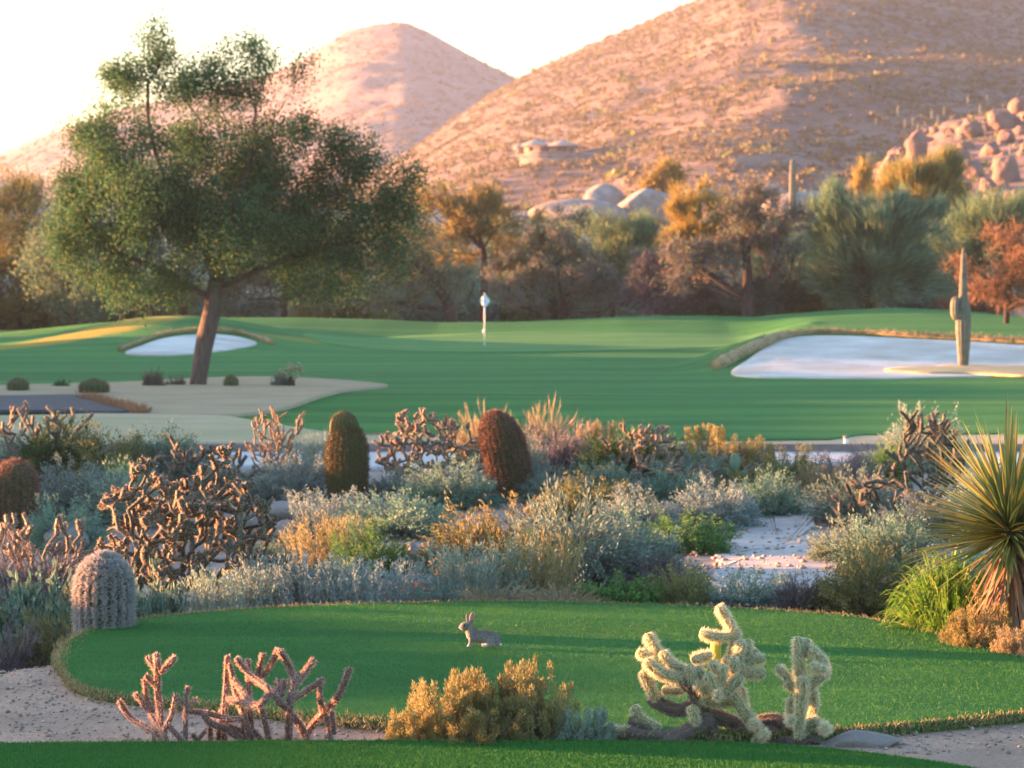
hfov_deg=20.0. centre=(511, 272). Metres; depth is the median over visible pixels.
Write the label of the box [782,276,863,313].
undergrowth bush
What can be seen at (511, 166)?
hillside brush
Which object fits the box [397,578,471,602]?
shrub
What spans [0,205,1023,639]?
ground
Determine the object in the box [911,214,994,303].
paloverde tree
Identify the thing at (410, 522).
sagebrush
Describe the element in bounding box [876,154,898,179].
boulder
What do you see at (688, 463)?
sagebrush
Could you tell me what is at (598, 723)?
grey-blue sagebrush
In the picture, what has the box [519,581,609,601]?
dry grass clump
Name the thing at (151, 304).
desert tree
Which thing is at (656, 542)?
sagebrush
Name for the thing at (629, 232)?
desert tree
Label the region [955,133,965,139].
boulder
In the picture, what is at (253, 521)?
boulder
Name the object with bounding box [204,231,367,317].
desert tree
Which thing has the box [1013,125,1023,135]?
boulder
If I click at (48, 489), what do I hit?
sagebrush
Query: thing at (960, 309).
saguaro
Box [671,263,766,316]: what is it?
undergrowth bush
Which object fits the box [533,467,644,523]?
shrub
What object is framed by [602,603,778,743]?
teddy bear cholla
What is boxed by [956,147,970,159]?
boulder
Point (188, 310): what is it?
undergrowth bush
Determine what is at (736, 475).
straw shrub
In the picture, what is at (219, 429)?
dormant grass
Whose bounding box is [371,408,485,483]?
branching cholla
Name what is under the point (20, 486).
barrel cactus
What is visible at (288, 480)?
sagebrush
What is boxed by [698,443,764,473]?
branching cholla
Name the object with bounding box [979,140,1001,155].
boulder
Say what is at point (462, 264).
desert tree
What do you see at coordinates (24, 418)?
branching cholla
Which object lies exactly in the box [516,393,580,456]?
straw shrub
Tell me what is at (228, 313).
undergrowth bush
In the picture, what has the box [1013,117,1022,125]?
boulder
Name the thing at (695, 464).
branching cholla
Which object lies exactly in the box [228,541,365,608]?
sagebrush
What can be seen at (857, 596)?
olive bush
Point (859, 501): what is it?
branching cholla
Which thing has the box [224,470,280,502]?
sagebrush
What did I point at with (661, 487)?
sagebrush
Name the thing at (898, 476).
green shrub
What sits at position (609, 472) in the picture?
sagebrush
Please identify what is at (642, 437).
branching cholla
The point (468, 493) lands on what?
sagebrush
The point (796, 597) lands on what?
twiggy shrub
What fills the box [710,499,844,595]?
gravel path
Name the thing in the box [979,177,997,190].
boulder
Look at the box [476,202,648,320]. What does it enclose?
mesquite tree
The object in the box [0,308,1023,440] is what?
fairway
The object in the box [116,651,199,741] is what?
staghorn cholla
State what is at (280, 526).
boulder
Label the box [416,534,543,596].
pale green bush
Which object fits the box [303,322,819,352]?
putting green
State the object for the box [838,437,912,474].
dark hedge
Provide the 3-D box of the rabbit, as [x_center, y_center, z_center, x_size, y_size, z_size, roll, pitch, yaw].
[-0.237,2.696,21.960,0.332,0.261,0.114,0,0,0]
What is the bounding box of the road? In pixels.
[0,394,128,412]
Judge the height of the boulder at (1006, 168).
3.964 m
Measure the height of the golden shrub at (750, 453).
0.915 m
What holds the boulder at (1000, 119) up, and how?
on the rocky hill
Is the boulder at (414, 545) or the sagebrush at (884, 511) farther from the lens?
the sagebrush at (884, 511)
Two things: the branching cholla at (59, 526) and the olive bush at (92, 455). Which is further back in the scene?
the olive bush at (92, 455)
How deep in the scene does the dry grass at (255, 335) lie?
103.64 m
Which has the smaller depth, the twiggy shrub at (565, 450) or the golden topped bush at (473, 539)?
the golden topped bush at (473, 539)
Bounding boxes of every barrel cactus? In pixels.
[0,456,41,534]
[5,377,30,390]
[69,549,138,632]
[77,377,111,392]
[223,374,239,385]
[323,410,370,503]
[476,408,534,503]
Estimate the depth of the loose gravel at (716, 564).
31.55 m
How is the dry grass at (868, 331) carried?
on the fairway
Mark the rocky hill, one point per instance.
(940, 136)
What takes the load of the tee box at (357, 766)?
on the ground at (378, 475)
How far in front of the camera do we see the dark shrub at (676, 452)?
39.60 m
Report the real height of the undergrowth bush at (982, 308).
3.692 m
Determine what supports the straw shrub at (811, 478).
on the ground at (378, 475)
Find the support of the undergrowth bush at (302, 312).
on the ground at (378, 475)
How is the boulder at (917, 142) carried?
on the rocky hill
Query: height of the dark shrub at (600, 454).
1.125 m
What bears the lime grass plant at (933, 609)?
on the ground at (378, 475)
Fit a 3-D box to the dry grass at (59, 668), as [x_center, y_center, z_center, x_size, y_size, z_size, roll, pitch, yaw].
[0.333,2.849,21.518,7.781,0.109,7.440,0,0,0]
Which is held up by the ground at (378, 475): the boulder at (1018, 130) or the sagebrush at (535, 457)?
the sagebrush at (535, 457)
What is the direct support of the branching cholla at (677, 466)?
on the ground at (378, 475)
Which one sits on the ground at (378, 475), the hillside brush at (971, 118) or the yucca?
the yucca
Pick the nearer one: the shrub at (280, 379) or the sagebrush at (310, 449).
the sagebrush at (310, 449)
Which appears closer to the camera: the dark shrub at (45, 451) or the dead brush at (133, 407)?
the dark shrub at (45, 451)
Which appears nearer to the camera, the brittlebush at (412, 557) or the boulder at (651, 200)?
the brittlebush at (412, 557)
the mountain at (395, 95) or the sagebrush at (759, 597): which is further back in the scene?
the mountain at (395, 95)
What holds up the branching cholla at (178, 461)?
on the ground at (378, 475)
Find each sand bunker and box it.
[125,334,256,355]
[731,335,1023,378]
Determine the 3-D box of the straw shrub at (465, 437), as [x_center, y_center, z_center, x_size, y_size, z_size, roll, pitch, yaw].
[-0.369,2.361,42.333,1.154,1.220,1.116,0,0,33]
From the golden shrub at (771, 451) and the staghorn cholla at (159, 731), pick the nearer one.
the staghorn cholla at (159, 731)
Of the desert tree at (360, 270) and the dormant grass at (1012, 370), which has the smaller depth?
the dormant grass at (1012, 370)
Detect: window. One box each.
[540,147,548,150]
[557,147,566,150]
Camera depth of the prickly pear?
38.38 m
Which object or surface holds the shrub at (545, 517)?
on the ground at (378, 475)
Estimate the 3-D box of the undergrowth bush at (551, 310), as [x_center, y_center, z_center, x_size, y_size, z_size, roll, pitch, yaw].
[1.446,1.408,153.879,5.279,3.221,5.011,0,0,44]
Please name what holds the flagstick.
on the putting green
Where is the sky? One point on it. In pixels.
(49, 49)
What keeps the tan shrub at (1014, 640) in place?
on the ground at (378, 475)
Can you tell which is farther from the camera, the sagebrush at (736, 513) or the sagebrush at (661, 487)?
the sagebrush at (661, 487)
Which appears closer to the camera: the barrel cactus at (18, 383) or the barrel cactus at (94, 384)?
the barrel cactus at (94, 384)
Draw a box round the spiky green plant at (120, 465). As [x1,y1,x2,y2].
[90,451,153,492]
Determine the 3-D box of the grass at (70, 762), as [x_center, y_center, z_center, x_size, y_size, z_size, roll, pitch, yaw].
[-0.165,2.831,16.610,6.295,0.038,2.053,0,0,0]
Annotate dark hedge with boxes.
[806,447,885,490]
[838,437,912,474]
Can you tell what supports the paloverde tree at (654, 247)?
on the ground at (378, 475)
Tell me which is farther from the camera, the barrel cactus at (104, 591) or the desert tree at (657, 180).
the desert tree at (657, 180)
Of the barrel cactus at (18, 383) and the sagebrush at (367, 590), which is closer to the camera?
the sagebrush at (367, 590)
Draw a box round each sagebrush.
[0,425,49,463]
[0,603,54,674]
[20,491,113,555]
[37,451,124,518]
[56,454,170,529]
[126,418,211,480]
[173,560,287,611]
[189,454,259,502]
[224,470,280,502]
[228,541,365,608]
[243,523,324,575]
[249,445,328,503]
[279,429,329,477]
[281,484,407,533]
[292,551,432,604]
[331,482,461,541]
[365,464,435,501]
[388,452,508,512]
[482,431,551,484]
[502,472,657,591]
[513,460,595,506]
[548,704,617,740]
[565,500,687,573]
[575,453,642,498]
[587,481,691,533]
[633,458,726,510]
[664,469,768,533]
[669,444,729,489]
[683,561,797,608]
[722,462,813,517]
[795,460,904,528]
[801,512,898,562]
[825,502,950,575]
[865,486,958,541]
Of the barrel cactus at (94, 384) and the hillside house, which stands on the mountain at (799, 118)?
the hillside house
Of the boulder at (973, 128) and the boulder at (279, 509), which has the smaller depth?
the boulder at (279, 509)
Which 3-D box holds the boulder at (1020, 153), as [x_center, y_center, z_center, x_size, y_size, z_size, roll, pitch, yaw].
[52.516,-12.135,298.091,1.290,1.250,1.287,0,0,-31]
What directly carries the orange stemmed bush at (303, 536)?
on the ground at (378, 475)
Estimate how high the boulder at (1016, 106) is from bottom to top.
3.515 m
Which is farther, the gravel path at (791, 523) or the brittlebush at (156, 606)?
the gravel path at (791, 523)
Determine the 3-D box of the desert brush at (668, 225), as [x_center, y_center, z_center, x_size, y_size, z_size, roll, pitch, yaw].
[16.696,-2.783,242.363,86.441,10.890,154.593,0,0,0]
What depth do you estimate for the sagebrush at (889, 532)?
29.32 m
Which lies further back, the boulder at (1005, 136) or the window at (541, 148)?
the window at (541, 148)
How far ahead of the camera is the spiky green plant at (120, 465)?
37.26 m
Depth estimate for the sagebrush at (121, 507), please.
36.06 m
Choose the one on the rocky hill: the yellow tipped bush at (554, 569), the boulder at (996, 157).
the boulder at (996, 157)
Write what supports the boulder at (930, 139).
on the rocky hill
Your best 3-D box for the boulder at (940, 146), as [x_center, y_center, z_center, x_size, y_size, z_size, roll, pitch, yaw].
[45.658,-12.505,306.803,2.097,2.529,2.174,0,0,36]
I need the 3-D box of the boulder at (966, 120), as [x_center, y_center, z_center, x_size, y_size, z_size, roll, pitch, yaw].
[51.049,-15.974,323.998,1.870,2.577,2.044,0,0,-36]
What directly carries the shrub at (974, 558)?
on the ground at (378, 475)
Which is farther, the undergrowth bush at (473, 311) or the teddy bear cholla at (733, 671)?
the undergrowth bush at (473, 311)
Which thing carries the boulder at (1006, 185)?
on the rocky hill
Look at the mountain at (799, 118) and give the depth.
608.43 m
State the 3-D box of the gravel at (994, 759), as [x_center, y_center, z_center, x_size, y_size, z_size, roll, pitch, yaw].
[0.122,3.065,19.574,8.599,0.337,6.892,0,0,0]
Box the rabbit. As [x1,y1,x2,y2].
[459,612,501,646]
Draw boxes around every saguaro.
[789,158,796,215]
[950,247,971,365]
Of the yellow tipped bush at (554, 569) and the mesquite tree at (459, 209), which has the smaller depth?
the yellow tipped bush at (554, 569)
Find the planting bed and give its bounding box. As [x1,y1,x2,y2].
[0,376,387,416]
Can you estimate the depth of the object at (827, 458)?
38.09 m
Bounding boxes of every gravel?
[0,665,1023,767]
[165,474,1023,609]
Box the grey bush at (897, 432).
[876,399,978,474]
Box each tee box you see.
[0,741,972,767]
[61,601,1023,742]
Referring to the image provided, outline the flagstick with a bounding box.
[480,293,489,344]
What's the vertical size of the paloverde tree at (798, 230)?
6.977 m
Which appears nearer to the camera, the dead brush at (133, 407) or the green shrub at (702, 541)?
the green shrub at (702, 541)
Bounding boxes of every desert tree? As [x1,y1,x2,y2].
[0,157,73,329]
[0,218,99,307]
[7,199,163,324]
[85,220,208,321]
[166,235,275,301]
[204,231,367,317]
[275,210,415,299]
[370,222,480,292]
[460,209,573,294]
[555,199,676,316]
[633,150,692,194]
[847,153,879,204]
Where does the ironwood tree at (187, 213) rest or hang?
on the planting bed
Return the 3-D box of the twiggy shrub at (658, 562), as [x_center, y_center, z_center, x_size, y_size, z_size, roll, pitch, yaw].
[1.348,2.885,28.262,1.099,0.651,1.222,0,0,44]
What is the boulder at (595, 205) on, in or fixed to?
on the ground at (378, 475)
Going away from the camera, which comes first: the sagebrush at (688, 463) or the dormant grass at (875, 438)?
the sagebrush at (688, 463)
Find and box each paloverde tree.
[625,222,730,309]
[646,175,757,274]
[715,212,832,315]
[787,203,815,241]
[795,170,960,310]
[870,136,977,237]
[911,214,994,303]
[920,181,1023,312]
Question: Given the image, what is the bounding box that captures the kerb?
[0,443,1022,451]
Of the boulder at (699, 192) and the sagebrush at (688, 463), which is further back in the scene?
the boulder at (699, 192)
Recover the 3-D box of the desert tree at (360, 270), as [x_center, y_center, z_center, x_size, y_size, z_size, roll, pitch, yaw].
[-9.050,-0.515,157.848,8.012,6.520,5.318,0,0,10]
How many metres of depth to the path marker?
46.77 m
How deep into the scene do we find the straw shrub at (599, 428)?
40.94 m
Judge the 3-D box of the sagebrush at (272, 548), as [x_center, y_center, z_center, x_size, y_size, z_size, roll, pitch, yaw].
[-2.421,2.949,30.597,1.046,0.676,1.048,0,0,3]
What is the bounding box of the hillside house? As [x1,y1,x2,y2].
[513,139,595,165]
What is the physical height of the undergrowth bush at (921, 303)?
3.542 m
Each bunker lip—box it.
[118,327,273,350]
[711,328,1023,368]
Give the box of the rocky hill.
[842,116,1023,218]
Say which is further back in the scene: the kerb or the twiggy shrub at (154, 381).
the twiggy shrub at (154, 381)
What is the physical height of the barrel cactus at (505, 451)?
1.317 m
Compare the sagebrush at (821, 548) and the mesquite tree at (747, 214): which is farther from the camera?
the mesquite tree at (747, 214)
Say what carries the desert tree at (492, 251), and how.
on the ground at (378, 475)
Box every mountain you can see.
[0,22,515,204]
[314,0,1023,209]
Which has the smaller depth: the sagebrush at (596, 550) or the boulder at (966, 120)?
the sagebrush at (596, 550)
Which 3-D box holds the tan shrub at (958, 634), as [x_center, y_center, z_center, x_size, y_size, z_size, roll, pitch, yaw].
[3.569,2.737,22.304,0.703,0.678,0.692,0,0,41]
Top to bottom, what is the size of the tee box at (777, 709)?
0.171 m
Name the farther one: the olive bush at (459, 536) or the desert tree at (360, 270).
the desert tree at (360, 270)
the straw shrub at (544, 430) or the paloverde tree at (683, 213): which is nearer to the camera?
the straw shrub at (544, 430)
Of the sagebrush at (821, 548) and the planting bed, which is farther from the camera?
the planting bed
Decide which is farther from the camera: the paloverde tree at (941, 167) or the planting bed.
the paloverde tree at (941, 167)
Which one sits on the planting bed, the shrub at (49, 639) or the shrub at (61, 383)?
the shrub at (61, 383)
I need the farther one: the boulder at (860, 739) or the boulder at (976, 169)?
the boulder at (976, 169)
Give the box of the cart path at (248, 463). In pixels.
[1,451,1023,470]
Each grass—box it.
[0,413,635,442]
[0,738,981,767]
[48,597,1023,742]
[116,324,276,348]
[672,434,1023,442]
[707,325,1023,365]
[884,364,1023,376]
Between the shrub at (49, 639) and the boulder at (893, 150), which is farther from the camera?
the boulder at (893, 150)
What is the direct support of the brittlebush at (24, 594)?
on the ground at (378, 475)
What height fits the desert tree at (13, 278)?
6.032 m
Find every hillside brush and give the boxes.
[0,21,514,204]
[283,0,1023,210]
[848,111,1023,208]
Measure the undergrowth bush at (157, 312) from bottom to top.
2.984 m
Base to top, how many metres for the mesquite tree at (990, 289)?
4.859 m
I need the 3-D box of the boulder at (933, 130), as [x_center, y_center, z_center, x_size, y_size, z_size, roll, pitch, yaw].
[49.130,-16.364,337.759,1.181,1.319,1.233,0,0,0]
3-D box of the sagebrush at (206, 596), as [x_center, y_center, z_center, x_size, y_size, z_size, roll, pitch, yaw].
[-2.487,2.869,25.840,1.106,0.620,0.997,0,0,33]
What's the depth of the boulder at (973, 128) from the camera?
319.81 m
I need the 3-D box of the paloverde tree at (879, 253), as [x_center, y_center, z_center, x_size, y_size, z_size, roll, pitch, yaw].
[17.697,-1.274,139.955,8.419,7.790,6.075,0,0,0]
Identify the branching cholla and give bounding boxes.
[0,400,94,461]
[0,512,90,591]
[94,442,294,611]
[140,434,268,493]
[245,406,306,472]
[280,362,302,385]
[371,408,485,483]
[599,422,687,482]
[620,452,693,491]
[673,459,720,491]
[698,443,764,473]
[813,502,857,527]
[829,464,939,523]
[883,409,974,504]
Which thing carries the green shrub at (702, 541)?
on the ground at (378, 475)
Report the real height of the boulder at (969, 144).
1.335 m
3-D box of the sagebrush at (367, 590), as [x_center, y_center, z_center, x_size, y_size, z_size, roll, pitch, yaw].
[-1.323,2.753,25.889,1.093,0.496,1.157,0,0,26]
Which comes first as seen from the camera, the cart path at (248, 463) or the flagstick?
the cart path at (248, 463)
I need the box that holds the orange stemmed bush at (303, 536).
[277,510,376,574]
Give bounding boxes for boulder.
[43,522,89,552]
[209,502,257,530]
[265,501,320,521]
[274,520,314,541]
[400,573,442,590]
[401,542,418,561]
[528,198,628,228]
[583,183,625,204]
[618,188,675,226]
[675,187,723,200]
[759,184,787,202]
[760,191,820,221]
[823,730,901,747]
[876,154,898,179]
[888,146,900,153]
[896,147,906,155]
[906,129,927,162]
[926,136,933,142]
[929,127,938,135]
[936,143,952,153]
[950,121,963,128]
[955,120,983,137]
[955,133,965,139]
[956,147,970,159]
[958,141,974,147]
[961,159,984,177]
[962,118,970,124]
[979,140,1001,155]
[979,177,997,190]
[987,109,1015,130]
[991,152,1009,168]
[992,155,1020,183]
[997,128,1015,143]
[999,182,1008,187]
[1008,97,1023,114]
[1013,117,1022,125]
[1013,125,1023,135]
[1016,149,1023,155]
[1019,112,1023,121]
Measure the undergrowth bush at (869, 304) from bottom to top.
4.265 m
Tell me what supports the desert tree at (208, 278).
on the ground at (378, 475)
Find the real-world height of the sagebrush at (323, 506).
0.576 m
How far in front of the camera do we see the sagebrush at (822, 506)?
34.32 m
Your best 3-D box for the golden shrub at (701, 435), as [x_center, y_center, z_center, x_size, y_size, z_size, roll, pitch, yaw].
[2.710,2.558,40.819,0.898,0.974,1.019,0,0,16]
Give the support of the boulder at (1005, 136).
on the rocky hill
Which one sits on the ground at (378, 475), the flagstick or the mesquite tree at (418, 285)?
the mesquite tree at (418, 285)
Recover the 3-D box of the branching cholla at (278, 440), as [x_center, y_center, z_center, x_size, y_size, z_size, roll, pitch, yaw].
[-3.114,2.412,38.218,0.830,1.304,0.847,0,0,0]
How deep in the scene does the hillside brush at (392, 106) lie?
1463.21 m
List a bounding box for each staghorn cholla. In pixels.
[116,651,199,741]
[187,647,353,741]
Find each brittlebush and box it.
[0,556,72,667]
[133,548,189,618]
[401,541,434,572]
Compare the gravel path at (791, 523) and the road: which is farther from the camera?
the road
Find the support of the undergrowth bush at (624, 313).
on the ground at (378, 475)
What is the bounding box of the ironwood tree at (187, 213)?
[24,3,442,384]
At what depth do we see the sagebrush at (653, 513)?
33.58 m
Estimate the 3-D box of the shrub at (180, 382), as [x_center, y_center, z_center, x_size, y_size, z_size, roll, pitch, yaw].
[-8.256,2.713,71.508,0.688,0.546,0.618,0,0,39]
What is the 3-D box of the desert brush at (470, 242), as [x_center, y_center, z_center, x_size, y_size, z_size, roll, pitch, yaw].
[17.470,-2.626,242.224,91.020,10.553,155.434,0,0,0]
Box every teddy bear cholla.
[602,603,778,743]
[757,636,833,744]
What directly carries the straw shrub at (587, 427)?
on the ground at (378, 475)
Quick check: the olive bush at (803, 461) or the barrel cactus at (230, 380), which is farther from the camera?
the barrel cactus at (230, 380)
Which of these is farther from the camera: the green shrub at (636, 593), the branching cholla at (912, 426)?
the branching cholla at (912, 426)
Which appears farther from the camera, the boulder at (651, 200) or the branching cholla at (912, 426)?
the boulder at (651, 200)
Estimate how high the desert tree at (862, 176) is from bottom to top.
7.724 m
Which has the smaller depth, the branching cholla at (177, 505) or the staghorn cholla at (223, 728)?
the staghorn cholla at (223, 728)
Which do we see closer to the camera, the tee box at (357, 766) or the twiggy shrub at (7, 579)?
the tee box at (357, 766)
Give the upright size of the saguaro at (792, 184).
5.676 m
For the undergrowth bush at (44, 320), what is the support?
on the ground at (378, 475)
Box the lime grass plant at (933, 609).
[874,544,990,641]
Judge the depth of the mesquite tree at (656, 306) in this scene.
140.52 m
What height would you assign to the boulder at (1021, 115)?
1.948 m
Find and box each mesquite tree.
[318,184,483,321]
[396,172,582,321]
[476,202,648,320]
[609,243,730,315]
[630,172,825,316]
[935,214,1023,322]
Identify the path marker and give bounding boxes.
[843,436,848,442]
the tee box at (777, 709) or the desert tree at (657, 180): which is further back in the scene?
the desert tree at (657, 180)
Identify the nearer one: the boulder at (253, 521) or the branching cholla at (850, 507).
the branching cholla at (850, 507)
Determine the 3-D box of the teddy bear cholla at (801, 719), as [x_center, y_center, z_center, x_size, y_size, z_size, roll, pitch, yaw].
[1.767,2.606,17.963,0.363,0.736,0.573,0,0,-24]
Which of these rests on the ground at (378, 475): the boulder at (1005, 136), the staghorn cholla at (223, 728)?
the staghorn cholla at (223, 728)
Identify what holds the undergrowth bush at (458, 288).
on the ground at (378, 475)
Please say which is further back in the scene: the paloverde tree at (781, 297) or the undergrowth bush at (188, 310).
the undergrowth bush at (188, 310)
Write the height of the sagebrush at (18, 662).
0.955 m
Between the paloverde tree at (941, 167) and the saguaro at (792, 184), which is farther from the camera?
the saguaro at (792, 184)
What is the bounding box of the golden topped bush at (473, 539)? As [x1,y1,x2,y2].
[407,487,578,584]
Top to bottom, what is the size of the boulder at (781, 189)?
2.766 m
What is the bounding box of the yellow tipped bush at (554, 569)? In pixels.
[483,525,585,598]
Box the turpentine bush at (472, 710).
[381,653,583,745]
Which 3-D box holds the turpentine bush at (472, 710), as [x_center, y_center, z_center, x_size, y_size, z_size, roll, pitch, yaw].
[-0.188,2.739,18.017,1.123,0.707,1.126,0,0,44]
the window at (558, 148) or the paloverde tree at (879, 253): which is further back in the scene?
the window at (558, 148)
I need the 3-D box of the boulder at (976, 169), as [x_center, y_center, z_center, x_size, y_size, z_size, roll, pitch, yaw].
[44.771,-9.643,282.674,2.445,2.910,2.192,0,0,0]
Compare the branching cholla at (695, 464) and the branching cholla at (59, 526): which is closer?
the branching cholla at (59, 526)
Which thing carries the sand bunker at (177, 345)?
on the fairway
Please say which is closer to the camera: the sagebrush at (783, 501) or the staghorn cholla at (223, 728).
the staghorn cholla at (223, 728)
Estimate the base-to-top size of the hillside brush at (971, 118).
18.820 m
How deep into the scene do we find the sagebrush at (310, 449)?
40.90 m
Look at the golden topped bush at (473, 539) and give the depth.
28.76 m
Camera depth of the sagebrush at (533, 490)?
36.72 m
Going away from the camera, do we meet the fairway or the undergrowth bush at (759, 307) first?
the fairway
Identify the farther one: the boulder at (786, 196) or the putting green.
the boulder at (786, 196)
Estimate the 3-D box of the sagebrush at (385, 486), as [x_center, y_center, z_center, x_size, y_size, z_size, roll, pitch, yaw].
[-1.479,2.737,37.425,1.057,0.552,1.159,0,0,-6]
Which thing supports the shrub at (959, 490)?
on the ground at (378, 475)
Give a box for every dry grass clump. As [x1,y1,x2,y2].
[452,579,554,601]
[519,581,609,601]
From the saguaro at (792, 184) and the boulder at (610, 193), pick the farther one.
the boulder at (610, 193)
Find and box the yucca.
[892,398,1023,653]
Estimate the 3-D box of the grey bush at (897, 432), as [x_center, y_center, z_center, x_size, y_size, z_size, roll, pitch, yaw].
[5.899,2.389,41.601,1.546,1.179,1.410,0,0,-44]
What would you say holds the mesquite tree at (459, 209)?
on the ground at (378, 475)
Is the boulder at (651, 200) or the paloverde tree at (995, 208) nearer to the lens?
the paloverde tree at (995, 208)
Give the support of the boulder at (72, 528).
on the ground at (378, 475)
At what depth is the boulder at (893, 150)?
342.51 m
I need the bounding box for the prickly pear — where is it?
[709,453,747,483]
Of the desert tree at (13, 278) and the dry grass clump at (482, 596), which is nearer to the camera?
the dry grass clump at (482, 596)
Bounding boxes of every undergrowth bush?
[0,278,89,329]
[60,284,169,324]
[154,265,224,315]
[191,284,293,317]
[277,275,403,319]
[382,278,445,321]
[411,264,502,320]
[449,270,545,321]
[492,278,584,321]
[569,288,643,318]
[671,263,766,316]
[736,276,776,316]
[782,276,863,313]
[817,285,888,308]
[885,267,973,309]
[929,266,1022,315]
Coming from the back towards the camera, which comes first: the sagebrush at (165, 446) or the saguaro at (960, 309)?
the saguaro at (960, 309)
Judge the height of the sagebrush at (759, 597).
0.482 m
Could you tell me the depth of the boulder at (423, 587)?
27.79 m
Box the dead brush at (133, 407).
[75,390,153,413]
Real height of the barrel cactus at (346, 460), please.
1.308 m
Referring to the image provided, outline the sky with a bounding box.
[0,0,693,155]
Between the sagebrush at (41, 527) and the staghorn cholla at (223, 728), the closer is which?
the staghorn cholla at (223, 728)
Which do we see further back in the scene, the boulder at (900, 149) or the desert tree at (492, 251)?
the boulder at (900, 149)
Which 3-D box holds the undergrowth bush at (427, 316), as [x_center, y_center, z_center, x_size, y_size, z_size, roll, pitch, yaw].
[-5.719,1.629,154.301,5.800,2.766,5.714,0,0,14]
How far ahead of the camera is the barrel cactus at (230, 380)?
70.38 m
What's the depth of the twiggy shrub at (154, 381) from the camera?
69.89 m
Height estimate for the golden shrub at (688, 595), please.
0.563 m
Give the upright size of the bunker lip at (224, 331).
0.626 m
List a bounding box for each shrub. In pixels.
[0,525,97,626]
[9,582,73,667]
[14,406,112,486]
[53,379,69,385]
[140,364,167,385]
[164,374,185,384]
[270,369,290,385]
[323,516,417,580]
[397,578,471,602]
[450,398,513,466]
[507,513,571,539]
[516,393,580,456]
[521,416,596,475]
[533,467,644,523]
[568,416,678,490]
[574,566,667,603]
[575,421,595,464]
[592,419,619,461]
[596,537,708,586]
[631,432,710,478]
[632,507,744,556]
[641,554,717,605]
[677,423,726,460]
[699,425,774,479]
[711,458,790,492]
[737,438,776,461]
[766,565,832,611]
[788,456,854,502]
[856,438,914,482]
[924,530,993,596]
[938,584,1014,648]
[941,456,1023,539]
[989,620,1023,656]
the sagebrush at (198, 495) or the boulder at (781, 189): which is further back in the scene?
the boulder at (781, 189)
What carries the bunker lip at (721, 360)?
on the fairway
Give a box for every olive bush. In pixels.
[54,418,157,484]
[407,506,516,580]
[752,441,823,485]
[801,527,931,622]
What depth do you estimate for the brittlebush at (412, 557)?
29.38 m
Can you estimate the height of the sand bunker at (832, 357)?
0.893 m

